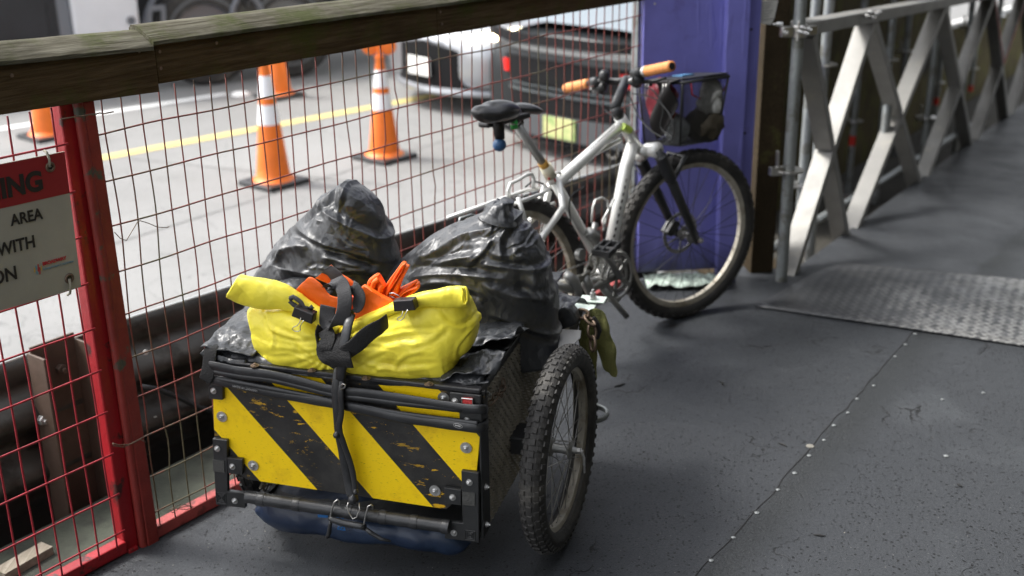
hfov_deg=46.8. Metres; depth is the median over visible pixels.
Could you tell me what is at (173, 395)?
hose
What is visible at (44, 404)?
guardrail post
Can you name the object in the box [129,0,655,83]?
wooden handrail
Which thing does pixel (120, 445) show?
tie wire
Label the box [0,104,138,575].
fence panel
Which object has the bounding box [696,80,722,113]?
white bag
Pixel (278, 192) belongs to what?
road joint
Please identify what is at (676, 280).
plastic scrap
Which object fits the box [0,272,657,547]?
kerb wall
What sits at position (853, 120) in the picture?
scaffold pole
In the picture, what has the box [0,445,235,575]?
ledge
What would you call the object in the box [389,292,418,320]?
binder clip
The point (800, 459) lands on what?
deck seam
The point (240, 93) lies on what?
road marker
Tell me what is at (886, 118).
brace tube
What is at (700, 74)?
black tray
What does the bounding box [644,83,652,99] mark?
basket clip
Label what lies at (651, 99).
pink bag
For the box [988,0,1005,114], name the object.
scaffold pole
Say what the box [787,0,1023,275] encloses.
lattice truss
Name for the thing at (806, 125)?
scaffold pole
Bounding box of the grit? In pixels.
[119,305,1016,575]
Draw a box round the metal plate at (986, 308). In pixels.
[755,262,1023,345]
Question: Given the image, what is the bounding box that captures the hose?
[139,384,212,413]
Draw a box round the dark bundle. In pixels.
[685,108,724,142]
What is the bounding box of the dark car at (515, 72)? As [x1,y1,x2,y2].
[490,2,929,158]
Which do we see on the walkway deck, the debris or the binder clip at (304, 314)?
the debris
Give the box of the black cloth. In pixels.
[650,79,680,139]
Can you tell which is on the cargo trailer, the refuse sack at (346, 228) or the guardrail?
the refuse sack at (346, 228)
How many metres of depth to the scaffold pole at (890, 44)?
7.59 m
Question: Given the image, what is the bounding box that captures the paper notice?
[761,0,777,24]
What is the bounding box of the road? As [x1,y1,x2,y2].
[0,0,1013,359]
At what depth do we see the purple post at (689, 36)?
4.77 m
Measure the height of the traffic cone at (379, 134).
0.774 m
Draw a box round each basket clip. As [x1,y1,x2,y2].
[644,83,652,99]
[662,81,668,91]
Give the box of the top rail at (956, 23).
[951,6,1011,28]
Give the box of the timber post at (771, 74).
[744,0,790,272]
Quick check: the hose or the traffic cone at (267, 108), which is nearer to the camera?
the hose
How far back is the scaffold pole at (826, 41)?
5.68 m
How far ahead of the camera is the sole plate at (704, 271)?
5.16 m
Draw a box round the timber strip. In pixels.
[0,542,53,575]
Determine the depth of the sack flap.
3.04 m
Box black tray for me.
[653,72,727,79]
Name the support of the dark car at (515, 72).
on the road
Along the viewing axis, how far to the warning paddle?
8.67 m
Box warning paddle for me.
[362,43,395,55]
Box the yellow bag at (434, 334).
[226,274,481,380]
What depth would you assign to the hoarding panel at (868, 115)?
9.12 m
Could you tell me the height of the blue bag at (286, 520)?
0.137 m
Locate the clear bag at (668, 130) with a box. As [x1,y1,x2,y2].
[664,113,689,143]
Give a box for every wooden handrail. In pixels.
[0,30,158,114]
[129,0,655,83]
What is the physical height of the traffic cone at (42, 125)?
0.694 m
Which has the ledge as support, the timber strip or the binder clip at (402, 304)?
the timber strip
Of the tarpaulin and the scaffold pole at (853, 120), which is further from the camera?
the scaffold pole at (853, 120)
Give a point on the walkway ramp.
(961, 211)
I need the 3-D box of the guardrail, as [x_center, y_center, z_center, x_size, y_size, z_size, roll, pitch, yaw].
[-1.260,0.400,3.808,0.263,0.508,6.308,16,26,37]
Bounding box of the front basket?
[638,74,729,146]
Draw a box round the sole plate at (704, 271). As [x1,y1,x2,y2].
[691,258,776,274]
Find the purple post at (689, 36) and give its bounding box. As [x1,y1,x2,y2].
[635,0,761,281]
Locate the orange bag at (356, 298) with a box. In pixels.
[296,261,419,329]
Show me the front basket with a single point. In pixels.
(681, 113)
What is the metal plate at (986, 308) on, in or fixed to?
on the walkway deck
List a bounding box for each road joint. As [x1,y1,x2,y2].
[115,128,481,242]
[131,158,400,186]
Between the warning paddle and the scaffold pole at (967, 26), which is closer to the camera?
the warning paddle
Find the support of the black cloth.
in the front basket
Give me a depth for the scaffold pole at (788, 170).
4.80 m
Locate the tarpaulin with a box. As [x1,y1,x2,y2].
[199,272,588,391]
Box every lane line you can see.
[0,93,225,129]
[102,94,441,159]
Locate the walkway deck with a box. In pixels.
[84,266,1023,575]
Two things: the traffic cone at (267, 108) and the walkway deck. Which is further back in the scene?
the traffic cone at (267, 108)
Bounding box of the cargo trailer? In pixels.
[206,289,608,554]
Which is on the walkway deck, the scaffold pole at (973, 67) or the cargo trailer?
the cargo trailer
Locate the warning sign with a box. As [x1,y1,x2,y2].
[0,150,80,310]
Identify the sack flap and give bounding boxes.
[478,201,516,229]
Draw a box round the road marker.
[231,91,249,95]
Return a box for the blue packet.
[672,74,693,76]
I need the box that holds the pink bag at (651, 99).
[646,77,678,114]
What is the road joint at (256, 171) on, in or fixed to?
on the road
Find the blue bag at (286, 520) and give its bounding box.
[255,484,470,555]
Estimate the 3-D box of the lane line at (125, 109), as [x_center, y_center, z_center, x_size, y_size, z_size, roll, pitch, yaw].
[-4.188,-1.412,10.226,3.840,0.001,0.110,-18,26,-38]
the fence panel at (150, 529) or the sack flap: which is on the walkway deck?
the fence panel at (150, 529)
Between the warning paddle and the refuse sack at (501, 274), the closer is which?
the refuse sack at (501, 274)
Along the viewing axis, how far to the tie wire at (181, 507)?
3.21 m
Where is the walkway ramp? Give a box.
[799,104,1023,278]
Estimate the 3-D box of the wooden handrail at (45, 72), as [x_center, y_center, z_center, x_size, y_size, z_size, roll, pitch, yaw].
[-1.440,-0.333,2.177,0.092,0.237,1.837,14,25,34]
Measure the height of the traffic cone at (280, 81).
0.734 m
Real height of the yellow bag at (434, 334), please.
0.288 m
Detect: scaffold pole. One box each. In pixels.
[768,0,817,282]
[794,0,821,263]
[804,0,837,261]
[843,0,867,198]
[871,0,898,203]
[892,0,912,155]
[915,35,938,161]
[931,7,949,124]
[951,1,975,155]
[968,1,979,91]
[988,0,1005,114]
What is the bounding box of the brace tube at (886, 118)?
[881,104,891,133]
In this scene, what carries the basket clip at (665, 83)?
hanging from the front basket
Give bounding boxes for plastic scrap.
[644,272,715,288]
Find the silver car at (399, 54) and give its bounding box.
[388,21,544,97]
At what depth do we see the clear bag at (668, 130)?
4.38 m
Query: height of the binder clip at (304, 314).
0.062 m
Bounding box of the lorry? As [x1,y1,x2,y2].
[0,0,337,84]
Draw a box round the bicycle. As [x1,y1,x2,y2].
[446,61,754,333]
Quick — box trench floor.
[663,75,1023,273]
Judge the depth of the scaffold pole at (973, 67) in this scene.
12.46 m
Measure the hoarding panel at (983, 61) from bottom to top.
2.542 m
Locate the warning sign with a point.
(38, 255)
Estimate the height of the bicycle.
1.046 m
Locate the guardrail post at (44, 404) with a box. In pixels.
[27,332,107,520]
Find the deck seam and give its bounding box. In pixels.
[695,330,915,575]
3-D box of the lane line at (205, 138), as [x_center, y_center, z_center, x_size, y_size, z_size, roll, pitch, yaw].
[3.768,-3.367,15.182,24.683,0.001,0.150,-19,27,-40]
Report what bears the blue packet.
on the black tray
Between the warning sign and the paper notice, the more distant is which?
the paper notice
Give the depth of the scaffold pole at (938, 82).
10.76 m
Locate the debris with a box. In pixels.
[614,381,962,536]
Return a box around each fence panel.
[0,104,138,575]
[72,1,641,547]
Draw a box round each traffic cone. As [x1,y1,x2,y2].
[16,107,54,143]
[238,65,308,192]
[253,62,305,100]
[352,55,417,165]
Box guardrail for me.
[0,164,627,523]
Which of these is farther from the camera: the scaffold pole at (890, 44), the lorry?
the lorry
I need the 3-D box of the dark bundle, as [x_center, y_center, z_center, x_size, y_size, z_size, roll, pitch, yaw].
[0.721,-0.614,4.446,0.153,0.140,0.149,-1,20,0]
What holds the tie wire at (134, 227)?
attached to the fence panel at (150, 529)
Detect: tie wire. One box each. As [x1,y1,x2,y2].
[60,111,113,119]
[112,433,151,447]
[114,220,169,240]
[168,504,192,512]
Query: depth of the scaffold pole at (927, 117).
7.96 m
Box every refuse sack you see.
[253,179,400,296]
[385,197,562,372]
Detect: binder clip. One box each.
[292,304,316,331]
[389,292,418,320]
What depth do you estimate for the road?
8.66 m
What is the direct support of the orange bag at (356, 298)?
on the yellow bag at (434, 334)
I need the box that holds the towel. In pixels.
[579,308,617,378]
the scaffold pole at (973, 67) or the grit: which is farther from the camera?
the scaffold pole at (973, 67)
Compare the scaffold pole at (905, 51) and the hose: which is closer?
the hose
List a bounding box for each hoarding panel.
[777,0,939,210]
[938,12,1022,110]

